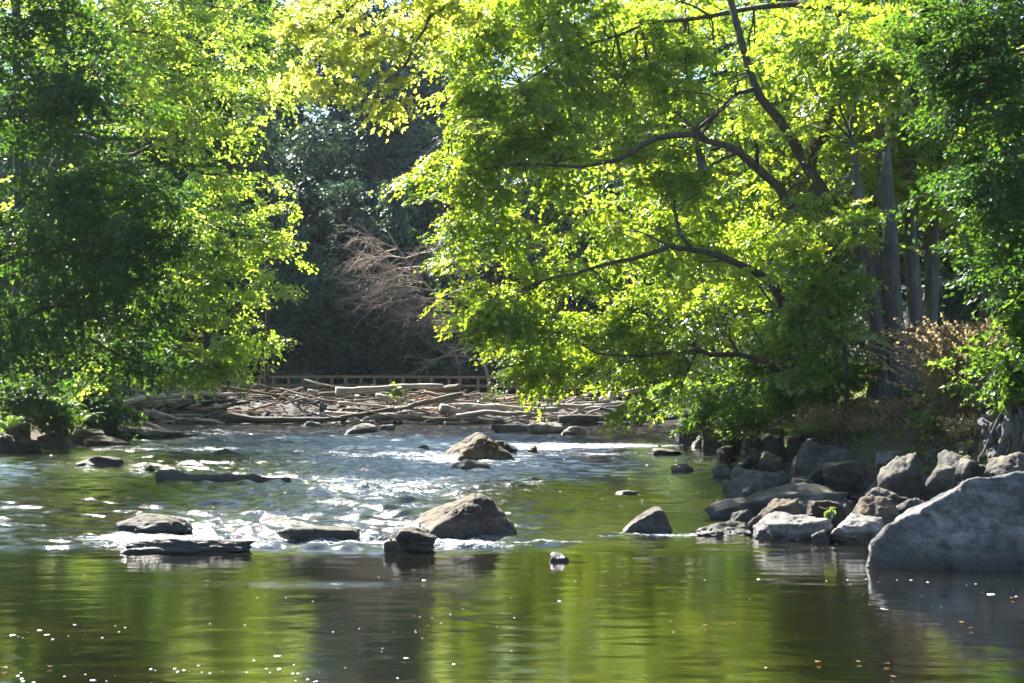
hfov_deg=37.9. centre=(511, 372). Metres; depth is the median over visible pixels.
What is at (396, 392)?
sapling
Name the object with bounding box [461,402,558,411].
driftwood log
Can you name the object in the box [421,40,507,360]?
forest tree
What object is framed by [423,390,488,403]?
driftwood log
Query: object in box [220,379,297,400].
driftwood log
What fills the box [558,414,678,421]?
driftwood log
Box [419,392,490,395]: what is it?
driftwood log
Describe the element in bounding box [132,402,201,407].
driftwood log
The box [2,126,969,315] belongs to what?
woods
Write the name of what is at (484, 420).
driftwood log
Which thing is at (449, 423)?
driftwood log
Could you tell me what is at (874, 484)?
rock
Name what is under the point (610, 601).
water
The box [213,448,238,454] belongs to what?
stone
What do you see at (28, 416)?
fern
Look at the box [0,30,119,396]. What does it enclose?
forest tree
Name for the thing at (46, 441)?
rock
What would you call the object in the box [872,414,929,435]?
dry grass
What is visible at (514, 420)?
driftwood log
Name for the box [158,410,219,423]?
driftwood log
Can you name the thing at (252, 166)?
forest tree
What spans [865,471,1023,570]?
boulder
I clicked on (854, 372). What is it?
shrub
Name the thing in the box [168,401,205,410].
driftwood log
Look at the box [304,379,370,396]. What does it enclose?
driftwood log
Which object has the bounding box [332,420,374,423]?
driftwood log
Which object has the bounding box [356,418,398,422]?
driftwood log
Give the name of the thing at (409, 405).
driftwood log
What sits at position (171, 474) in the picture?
driftwood log
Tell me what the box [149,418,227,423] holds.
driftwood log
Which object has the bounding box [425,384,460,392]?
driftwood log
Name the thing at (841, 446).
rock
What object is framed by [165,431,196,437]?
rock
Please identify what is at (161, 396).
driftwood log
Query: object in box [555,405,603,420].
driftwood log
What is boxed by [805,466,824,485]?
rock
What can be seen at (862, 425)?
dry grass
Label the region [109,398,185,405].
driftwood log
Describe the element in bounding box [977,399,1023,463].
tree stump
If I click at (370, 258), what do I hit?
dead tree
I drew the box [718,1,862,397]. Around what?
forest tree
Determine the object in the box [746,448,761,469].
rock
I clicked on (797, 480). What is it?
rock
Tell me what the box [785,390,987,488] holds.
leaf litter
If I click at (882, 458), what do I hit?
rock
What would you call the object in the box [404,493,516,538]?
boulder
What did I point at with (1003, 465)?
rock
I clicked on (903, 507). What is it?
rock
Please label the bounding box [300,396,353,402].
driftwood log
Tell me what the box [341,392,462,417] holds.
driftwood log
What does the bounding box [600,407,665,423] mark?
driftwood log
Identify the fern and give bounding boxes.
[0,413,41,432]
[1,409,63,425]
[26,422,69,434]
[39,389,93,403]
[62,401,86,413]
[70,410,108,425]
[82,417,119,427]
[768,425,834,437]
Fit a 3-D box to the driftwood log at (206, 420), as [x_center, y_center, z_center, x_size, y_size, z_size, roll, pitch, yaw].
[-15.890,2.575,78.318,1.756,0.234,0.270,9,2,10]
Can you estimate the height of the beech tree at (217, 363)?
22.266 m
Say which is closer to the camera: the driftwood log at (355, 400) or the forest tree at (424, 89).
the driftwood log at (355, 400)
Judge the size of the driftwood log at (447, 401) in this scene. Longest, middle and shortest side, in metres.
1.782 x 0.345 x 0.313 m
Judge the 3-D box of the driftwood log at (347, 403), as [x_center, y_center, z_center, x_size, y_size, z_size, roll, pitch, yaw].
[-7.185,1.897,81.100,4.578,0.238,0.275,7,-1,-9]
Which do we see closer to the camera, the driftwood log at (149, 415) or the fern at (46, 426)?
the fern at (46, 426)
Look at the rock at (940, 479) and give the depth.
28.50 m
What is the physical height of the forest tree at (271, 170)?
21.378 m
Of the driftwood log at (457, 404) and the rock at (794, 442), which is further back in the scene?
the driftwood log at (457, 404)
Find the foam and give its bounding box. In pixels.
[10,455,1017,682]
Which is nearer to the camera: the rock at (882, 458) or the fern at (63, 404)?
the rock at (882, 458)
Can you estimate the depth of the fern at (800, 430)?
36.70 m
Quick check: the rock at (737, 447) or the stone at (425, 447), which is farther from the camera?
the stone at (425, 447)
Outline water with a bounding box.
[0,423,1023,682]
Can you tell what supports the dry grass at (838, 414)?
on the ground at (870, 451)
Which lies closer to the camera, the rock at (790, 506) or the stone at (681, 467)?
the rock at (790, 506)
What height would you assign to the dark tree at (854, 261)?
14.759 m
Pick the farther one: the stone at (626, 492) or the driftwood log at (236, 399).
the driftwood log at (236, 399)
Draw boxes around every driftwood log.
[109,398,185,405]
[119,391,232,406]
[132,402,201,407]
[139,404,158,416]
[144,409,181,420]
[146,405,157,408]
[148,420,174,422]
[149,416,191,419]
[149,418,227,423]
[155,469,290,481]
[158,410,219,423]
[159,398,235,412]
[162,414,202,418]
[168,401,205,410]
[170,411,214,413]
[176,406,232,413]
[186,386,253,397]
[189,403,200,407]
[194,417,225,423]
[201,402,229,408]
[202,396,241,405]
[215,396,262,402]
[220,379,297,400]
[221,401,249,408]
[222,411,346,422]
[227,408,261,414]
[228,411,288,412]
[240,380,295,394]
[243,402,274,410]
[251,394,325,399]
[279,388,328,401]
[285,397,307,403]
[290,387,334,393]
[295,395,322,403]
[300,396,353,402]
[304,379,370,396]
[308,389,320,395]
[315,408,343,410]
[317,412,347,423]
[318,391,389,395]
[321,410,396,414]
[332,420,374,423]
[335,383,443,395]
[338,401,389,407]
[340,421,369,423]
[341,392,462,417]
[345,408,402,422]
[347,394,361,398]
[353,407,382,410]
[354,396,412,401]
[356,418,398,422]
[358,392,419,394]
[359,401,386,402]
[362,413,441,419]
[375,393,412,402]
[378,421,398,423]
[384,390,428,394]
[394,403,437,416]
[395,398,429,411]
[396,410,431,413]
[401,416,472,420]
[402,420,435,423]
[412,397,434,401]
[416,417,502,421]
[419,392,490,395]
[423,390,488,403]
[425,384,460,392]
[425,402,466,407]
[432,399,463,405]
[439,404,490,417]
[444,421,468,424]
[456,410,530,417]
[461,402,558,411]
[466,393,544,399]
[469,413,542,423]
[476,422,506,423]
[477,402,536,405]
[496,395,528,398]
[505,419,525,422]
[509,411,548,421]
[540,400,636,408]
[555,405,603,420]
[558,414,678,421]
[559,408,599,414]
[559,422,602,423]
[564,387,610,402]
[565,399,619,404]
[575,389,599,399]
[586,404,621,414]
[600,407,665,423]
[608,384,650,399]
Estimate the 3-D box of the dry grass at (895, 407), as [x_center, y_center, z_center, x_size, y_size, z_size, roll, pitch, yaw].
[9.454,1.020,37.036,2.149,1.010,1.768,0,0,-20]
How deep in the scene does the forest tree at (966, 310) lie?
48.20 m
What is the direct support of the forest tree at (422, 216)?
on the ground at (870, 451)
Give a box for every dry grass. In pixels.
[768,414,849,436]
[796,400,883,430]
[836,413,883,440]
[841,393,919,424]
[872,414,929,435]
[936,413,981,447]
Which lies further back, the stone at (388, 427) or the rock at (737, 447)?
the stone at (388, 427)
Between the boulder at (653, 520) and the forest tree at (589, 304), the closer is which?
the boulder at (653, 520)
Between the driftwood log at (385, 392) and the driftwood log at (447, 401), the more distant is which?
the driftwood log at (385, 392)
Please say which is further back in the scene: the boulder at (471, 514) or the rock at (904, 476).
the rock at (904, 476)
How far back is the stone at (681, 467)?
41.17 m
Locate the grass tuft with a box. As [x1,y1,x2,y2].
[798,416,833,436]
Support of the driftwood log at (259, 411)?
on the woody debris
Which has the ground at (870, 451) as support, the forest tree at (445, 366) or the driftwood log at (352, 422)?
the forest tree at (445, 366)
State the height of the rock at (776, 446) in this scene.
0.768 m
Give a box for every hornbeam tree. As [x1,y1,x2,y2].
[0,0,231,410]
[841,0,1023,328]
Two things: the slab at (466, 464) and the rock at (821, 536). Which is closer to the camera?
the rock at (821, 536)
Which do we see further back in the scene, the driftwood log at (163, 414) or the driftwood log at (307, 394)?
the driftwood log at (307, 394)
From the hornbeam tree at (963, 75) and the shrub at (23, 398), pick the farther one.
the shrub at (23, 398)
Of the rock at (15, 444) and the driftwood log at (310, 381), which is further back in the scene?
the driftwood log at (310, 381)
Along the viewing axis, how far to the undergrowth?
36.23 m
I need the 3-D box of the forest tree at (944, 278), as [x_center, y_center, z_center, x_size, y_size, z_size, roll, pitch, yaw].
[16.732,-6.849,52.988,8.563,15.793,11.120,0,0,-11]
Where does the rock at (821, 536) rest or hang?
in the water
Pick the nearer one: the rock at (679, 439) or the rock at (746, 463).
the rock at (746, 463)
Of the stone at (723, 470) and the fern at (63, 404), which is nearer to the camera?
the stone at (723, 470)
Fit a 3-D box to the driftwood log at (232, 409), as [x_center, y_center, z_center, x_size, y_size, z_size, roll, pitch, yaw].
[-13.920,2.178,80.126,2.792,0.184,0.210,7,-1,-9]
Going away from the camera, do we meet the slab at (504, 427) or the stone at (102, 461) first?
the stone at (102, 461)
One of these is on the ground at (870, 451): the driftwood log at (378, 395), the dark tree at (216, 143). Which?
the dark tree at (216, 143)
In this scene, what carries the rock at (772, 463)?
on the ground at (870, 451)
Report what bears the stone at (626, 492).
in the water
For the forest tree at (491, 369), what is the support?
on the ground at (870, 451)
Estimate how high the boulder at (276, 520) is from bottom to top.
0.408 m
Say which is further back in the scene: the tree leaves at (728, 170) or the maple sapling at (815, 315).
the tree leaves at (728, 170)
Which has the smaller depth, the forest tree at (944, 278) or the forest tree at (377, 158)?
the forest tree at (944, 278)
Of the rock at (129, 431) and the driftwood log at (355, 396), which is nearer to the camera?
the rock at (129, 431)
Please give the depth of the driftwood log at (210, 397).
81.72 m
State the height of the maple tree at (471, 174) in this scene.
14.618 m
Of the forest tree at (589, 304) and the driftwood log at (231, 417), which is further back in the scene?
the forest tree at (589, 304)
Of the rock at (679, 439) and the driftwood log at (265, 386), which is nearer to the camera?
the rock at (679, 439)
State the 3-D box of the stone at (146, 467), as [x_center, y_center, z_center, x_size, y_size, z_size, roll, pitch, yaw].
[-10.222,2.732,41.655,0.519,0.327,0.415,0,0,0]
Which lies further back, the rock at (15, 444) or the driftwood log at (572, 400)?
the driftwood log at (572, 400)
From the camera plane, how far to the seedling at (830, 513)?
24.59 m
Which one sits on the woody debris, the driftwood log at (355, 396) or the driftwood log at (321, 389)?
the driftwood log at (321, 389)
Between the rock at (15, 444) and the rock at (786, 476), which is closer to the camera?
the rock at (786, 476)
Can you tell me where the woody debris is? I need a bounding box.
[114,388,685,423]
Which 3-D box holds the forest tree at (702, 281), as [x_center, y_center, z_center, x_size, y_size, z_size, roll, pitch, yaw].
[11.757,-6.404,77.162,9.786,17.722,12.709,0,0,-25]
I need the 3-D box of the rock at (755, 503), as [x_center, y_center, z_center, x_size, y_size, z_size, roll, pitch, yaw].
[5.002,2.666,27.975,2.716,1.173,1.358,0,0,0]
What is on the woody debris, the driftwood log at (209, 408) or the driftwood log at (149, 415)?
the driftwood log at (209, 408)
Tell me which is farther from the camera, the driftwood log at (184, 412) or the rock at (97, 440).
the driftwood log at (184, 412)
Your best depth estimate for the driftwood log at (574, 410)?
80.74 m
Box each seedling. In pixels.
[819,506,835,531]
[902,403,964,436]
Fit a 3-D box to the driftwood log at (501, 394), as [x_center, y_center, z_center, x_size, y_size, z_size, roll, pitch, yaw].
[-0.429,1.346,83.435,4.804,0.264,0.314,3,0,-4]
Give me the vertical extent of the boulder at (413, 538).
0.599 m
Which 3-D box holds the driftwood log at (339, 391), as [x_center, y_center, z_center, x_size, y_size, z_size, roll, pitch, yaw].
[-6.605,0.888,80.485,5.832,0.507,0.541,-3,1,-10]
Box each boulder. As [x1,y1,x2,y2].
[116,513,192,534]
[259,516,316,526]
[277,526,359,540]
[383,526,436,550]
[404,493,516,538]
[440,432,515,460]
[622,507,672,533]
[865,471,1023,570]
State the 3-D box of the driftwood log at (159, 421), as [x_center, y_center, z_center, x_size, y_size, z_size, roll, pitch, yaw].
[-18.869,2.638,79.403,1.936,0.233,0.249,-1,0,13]
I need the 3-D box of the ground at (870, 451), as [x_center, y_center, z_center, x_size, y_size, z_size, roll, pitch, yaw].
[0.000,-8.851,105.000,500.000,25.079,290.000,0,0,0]
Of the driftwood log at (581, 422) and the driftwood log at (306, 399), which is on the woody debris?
the driftwood log at (306, 399)
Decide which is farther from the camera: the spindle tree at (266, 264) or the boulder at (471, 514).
the spindle tree at (266, 264)
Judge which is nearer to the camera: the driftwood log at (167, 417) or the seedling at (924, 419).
the seedling at (924, 419)
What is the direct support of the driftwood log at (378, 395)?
on the woody debris
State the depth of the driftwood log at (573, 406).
80.14 m
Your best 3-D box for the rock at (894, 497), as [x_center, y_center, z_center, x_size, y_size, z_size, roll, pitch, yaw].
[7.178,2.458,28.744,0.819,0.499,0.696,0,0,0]
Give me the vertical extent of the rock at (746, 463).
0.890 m
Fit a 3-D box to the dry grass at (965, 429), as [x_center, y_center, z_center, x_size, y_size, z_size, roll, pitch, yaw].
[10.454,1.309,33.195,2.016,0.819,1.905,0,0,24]
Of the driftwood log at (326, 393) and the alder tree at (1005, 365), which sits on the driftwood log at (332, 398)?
the driftwood log at (326, 393)
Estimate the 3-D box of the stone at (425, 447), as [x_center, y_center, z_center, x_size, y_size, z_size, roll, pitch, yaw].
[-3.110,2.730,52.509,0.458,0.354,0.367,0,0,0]
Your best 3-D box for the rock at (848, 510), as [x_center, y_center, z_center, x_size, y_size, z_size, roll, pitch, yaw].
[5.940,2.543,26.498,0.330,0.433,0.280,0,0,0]
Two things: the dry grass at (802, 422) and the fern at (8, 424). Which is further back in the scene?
the fern at (8, 424)
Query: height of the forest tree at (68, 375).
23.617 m
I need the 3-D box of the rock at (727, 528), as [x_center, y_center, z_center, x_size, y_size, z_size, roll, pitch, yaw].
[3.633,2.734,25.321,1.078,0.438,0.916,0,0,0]
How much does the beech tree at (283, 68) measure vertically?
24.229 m
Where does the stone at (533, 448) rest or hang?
in the water
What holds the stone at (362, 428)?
in the water
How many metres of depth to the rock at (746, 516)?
26.62 m
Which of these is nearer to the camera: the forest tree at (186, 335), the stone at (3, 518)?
the stone at (3, 518)
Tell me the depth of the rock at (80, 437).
56.20 m
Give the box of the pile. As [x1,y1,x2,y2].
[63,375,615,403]
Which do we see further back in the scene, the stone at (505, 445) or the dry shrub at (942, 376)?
the stone at (505, 445)
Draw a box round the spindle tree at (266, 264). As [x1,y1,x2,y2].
[235,5,314,400]
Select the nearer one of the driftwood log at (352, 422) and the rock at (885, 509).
the rock at (885, 509)
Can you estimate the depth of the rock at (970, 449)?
32.59 m
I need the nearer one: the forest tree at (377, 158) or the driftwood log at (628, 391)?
the driftwood log at (628, 391)
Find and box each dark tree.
[0,0,301,404]
[668,8,949,368]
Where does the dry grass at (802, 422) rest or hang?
on the ground at (870, 451)
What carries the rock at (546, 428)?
on the water
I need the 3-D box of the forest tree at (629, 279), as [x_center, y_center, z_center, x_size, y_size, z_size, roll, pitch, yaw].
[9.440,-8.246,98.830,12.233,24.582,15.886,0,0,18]
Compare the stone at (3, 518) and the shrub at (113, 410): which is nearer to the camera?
the stone at (3, 518)
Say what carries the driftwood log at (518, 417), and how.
on the water
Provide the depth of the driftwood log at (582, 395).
80.93 m
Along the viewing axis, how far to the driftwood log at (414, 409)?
79.72 m
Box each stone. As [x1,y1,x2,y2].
[0,516,13,520]
[75,456,123,466]
[138,464,154,470]
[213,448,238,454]
[303,421,322,426]
[345,423,377,433]
[380,424,394,430]
[383,539,405,551]
[418,445,429,449]
[495,440,516,453]
[528,445,536,451]
[549,552,568,561]
[615,490,638,494]
[651,448,681,454]
[670,463,693,471]
[711,464,731,476]
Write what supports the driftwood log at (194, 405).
on the driftwood log at (187, 408)
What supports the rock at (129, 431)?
in the water
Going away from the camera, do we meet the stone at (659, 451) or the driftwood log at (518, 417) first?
the stone at (659, 451)
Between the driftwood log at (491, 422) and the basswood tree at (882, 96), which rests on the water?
the driftwood log at (491, 422)
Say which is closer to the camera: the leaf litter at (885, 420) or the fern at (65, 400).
the leaf litter at (885, 420)
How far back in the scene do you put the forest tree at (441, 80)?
125.13 m
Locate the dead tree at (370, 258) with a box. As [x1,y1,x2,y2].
[322,201,519,392]
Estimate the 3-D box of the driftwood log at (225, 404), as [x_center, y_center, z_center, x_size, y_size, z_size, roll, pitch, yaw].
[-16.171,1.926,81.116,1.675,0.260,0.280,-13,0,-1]
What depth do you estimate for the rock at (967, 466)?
30.08 m
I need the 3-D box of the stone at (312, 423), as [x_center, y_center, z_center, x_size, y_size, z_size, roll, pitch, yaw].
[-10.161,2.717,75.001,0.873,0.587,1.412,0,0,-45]
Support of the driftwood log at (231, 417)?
on the water
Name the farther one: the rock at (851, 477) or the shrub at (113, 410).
the shrub at (113, 410)
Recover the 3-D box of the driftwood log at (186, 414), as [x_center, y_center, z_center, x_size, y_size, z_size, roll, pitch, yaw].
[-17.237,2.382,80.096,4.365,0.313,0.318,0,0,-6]
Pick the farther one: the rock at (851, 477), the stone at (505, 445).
the stone at (505, 445)
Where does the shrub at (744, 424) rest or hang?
on the ground at (870, 451)
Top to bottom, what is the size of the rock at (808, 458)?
1.723 m
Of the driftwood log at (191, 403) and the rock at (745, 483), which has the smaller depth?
the rock at (745, 483)
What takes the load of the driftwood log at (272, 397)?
on the woody debris
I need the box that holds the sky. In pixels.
[0,0,1023,168]
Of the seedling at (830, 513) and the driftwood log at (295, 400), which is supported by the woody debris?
the driftwood log at (295, 400)
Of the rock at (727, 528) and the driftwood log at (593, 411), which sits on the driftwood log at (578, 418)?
the driftwood log at (593, 411)
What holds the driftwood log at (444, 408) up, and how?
on the water
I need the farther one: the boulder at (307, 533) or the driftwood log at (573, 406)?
the driftwood log at (573, 406)
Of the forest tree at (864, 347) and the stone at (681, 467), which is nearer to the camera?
the stone at (681, 467)
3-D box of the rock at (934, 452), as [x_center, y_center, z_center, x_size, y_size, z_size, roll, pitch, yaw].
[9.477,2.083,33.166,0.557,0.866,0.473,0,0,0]
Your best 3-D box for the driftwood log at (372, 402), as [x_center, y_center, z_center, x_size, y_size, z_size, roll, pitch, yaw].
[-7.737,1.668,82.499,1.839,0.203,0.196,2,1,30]
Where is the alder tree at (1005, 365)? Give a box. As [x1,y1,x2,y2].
[922,143,1023,416]
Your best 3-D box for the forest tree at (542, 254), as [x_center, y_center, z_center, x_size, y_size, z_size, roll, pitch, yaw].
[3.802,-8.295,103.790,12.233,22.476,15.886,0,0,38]
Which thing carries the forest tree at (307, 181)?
on the ground at (870, 451)
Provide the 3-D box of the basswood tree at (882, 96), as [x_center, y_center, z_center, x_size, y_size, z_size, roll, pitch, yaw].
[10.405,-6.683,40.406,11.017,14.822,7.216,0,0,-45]
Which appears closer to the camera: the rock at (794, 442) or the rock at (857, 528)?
the rock at (857, 528)
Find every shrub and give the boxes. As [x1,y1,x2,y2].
[0,368,82,439]
[44,372,146,442]
[622,375,738,421]
[665,358,823,441]
[702,311,840,441]
[706,371,856,441]
[795,352,886,418]
[827,314,1023,426]
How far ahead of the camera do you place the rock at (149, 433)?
61.17 m
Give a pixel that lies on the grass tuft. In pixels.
(822, 433)
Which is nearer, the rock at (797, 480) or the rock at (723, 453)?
the rock at (797, 480)
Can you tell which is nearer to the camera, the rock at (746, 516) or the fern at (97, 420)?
the rock at (746, 516)
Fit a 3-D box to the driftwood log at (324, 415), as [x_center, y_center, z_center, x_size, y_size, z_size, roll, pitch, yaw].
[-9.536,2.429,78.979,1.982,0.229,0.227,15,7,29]
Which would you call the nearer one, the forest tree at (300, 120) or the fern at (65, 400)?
the fern at (65, 400)
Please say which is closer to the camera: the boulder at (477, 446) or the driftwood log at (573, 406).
the boulder at (477, 446)
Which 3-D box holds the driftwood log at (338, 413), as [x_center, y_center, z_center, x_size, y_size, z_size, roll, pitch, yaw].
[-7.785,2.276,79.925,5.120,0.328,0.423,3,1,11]
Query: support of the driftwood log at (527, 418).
on the water
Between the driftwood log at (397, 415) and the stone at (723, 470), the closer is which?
the stone at (723, 470)
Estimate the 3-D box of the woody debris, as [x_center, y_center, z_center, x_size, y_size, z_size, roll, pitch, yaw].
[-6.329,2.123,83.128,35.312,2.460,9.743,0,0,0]
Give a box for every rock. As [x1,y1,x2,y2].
[0,434,42,452]
[37,431,74,447]
[69,428,105,444]
[83,435,129,445]
[104,427,137,440]
[133,427,167,439]
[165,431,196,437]
[675,407,702,443]
[691,435,701,447]
[696,521,751,536]
[701,425,721,450]
[705,482,852,518]
[716,445,734,460]
[721,431,743,456]
[722,480,730,490]
[725,466,786,497]
[730,509,753,524]
[731,456,752,469]
[740,433,778,458]
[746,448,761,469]
[748,498,800,534]
[753,511,832,541]
[758,452,784,472]
[764,437,790,462]
[775,470,791,484]
[786,432,817,459]
[790,441,855,477]
[791,478,813,483]
[801,437,819,444]
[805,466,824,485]
[806,500,846,529]
[811,530,829,543]
[822,460,878,495]
[828,513,884,544]
[833,444,850,449]
[844,504,852,515]
[851,495,899,525]
[863,477,877,495]
[866,487,909,505]
[875,451,903,467]
[877,452,930,505]
[896,497,923,514]
[925,447,945,463]
[925,465,955,498]
[937,450,987,487]
[957,440,978,455]
[984,451,1023,476]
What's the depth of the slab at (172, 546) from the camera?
22.96 m
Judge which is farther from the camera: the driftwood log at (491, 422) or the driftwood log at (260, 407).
the driftwood log at (260, 407)
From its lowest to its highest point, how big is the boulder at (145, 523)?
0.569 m
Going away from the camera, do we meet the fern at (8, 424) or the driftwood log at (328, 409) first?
the fern at (8, 424)
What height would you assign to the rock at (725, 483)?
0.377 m
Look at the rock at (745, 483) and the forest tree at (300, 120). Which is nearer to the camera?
the rock at (745, 483)
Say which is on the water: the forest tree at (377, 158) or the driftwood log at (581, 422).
the driftwood log at (581, 422)
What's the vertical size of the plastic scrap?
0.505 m
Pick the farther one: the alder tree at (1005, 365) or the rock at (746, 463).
the rock at (746, 463)
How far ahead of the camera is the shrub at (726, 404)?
47.79 m
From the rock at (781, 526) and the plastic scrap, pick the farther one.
the plastic scrap
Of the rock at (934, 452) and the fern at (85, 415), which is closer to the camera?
the rock at (934, 452)
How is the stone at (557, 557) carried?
in the water
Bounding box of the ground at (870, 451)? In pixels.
[0,264,987,497]
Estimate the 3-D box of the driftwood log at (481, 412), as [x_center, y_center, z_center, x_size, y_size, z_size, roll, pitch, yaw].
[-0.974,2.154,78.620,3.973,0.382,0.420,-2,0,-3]
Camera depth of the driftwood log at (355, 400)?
81.79 m
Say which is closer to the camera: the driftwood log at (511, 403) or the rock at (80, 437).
the rock at (80, 437)
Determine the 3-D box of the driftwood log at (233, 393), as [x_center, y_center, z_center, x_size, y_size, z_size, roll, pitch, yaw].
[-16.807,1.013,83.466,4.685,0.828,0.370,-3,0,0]
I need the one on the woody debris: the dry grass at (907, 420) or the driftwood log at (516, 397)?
the driftwood log at (516, 397)
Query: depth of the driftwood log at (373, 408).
81.03 m
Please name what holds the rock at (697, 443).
on the ground at (870, 451)
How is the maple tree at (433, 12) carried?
on the ground at (870, 451)
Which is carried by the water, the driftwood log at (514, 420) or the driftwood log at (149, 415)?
the driftwood log at (149, 415)
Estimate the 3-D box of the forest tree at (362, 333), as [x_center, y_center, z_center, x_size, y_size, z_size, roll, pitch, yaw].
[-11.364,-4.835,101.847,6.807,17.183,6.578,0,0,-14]
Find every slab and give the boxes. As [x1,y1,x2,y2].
[119,538,256,554]
[447,459,490,468]
[492,424,528,431]
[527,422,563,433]
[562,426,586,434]
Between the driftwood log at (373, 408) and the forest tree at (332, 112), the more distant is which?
the forest tree at (332, 112)
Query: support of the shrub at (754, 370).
on the ground at (870, 451)
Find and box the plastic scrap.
[319,403,326,411]
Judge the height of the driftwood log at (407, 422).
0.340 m
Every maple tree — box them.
[267,0,1002,344]
[368,0,892,447]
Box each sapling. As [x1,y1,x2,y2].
[385,381,408,402]
[727,196,925,444]
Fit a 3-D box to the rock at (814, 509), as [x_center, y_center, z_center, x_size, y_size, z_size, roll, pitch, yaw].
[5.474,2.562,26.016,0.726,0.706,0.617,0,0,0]
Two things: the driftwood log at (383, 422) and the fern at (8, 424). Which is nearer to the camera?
the fern at (8, 424)
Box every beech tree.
[0,0,318,438]
[0,0,367,400]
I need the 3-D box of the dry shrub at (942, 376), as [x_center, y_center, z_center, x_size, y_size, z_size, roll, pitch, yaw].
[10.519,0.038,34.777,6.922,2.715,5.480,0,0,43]
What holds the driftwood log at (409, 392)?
on the driftwood log at (419, 399)
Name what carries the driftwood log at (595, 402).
on the driftwood log
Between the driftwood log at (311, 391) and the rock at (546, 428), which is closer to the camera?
the rock at (546, 428)
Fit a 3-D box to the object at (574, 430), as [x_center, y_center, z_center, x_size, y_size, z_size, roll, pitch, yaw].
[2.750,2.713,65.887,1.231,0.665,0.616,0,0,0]
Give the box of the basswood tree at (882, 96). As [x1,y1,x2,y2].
[737,0,1023,399]
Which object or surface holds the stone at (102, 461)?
in the water
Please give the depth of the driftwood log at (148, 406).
81.14 m
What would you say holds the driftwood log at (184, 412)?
on the driftwood log at (186, 414)
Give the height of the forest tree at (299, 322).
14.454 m
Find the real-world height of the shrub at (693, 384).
3.090 m
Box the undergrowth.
[0,371,997,472]
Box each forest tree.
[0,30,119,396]
[35,103,188,396]
[121,20,244,395]
[160,52,288,392]
[221,121,295,382]
[231,214,371,402]
[250,1,332,256]
[259,108,411,370]
[282,0,407,307]
[304,178,394,391]
[313,0,459,220]
[315,48,433,365]
[354,119,474,366]
[363,180,436,388]
[364,221,491,394]
[402,0,487,163]
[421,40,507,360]
[453,189,536,395]
[472,114,619,396]
[553,53,657,394]
[580,110,721,400]
[652,81,789,396]
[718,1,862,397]
[798,11,969,370]
[869,0,1023,348]
[871,0,1023,343]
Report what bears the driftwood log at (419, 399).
on the driftwood log
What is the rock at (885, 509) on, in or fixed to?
in the water
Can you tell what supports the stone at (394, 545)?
on the water
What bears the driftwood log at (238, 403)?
on the water
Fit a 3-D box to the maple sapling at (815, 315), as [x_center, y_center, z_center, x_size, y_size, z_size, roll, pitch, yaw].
[7.931,-1.251,37.141,3.990,6.256,3.818,0,0,35]
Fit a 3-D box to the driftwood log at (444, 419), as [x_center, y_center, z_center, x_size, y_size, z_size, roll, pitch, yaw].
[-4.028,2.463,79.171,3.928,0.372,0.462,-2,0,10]
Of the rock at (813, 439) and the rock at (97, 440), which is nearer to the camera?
the rock at (813, 439)
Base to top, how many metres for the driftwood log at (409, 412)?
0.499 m
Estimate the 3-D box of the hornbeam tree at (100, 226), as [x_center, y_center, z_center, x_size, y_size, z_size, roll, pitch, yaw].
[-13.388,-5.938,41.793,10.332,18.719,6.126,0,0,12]
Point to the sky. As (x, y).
(389, 1)
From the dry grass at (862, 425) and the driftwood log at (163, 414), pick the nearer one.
the dry grass at (862, 425)
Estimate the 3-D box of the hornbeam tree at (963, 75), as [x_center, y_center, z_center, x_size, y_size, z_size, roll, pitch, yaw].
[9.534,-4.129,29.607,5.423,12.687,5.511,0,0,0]
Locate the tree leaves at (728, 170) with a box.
[412,0,869,402]
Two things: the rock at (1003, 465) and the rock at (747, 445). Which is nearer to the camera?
the rock at (1003, 465)
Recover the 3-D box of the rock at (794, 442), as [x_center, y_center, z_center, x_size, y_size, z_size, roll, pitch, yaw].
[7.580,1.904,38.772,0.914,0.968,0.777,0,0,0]
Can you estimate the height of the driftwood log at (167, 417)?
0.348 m

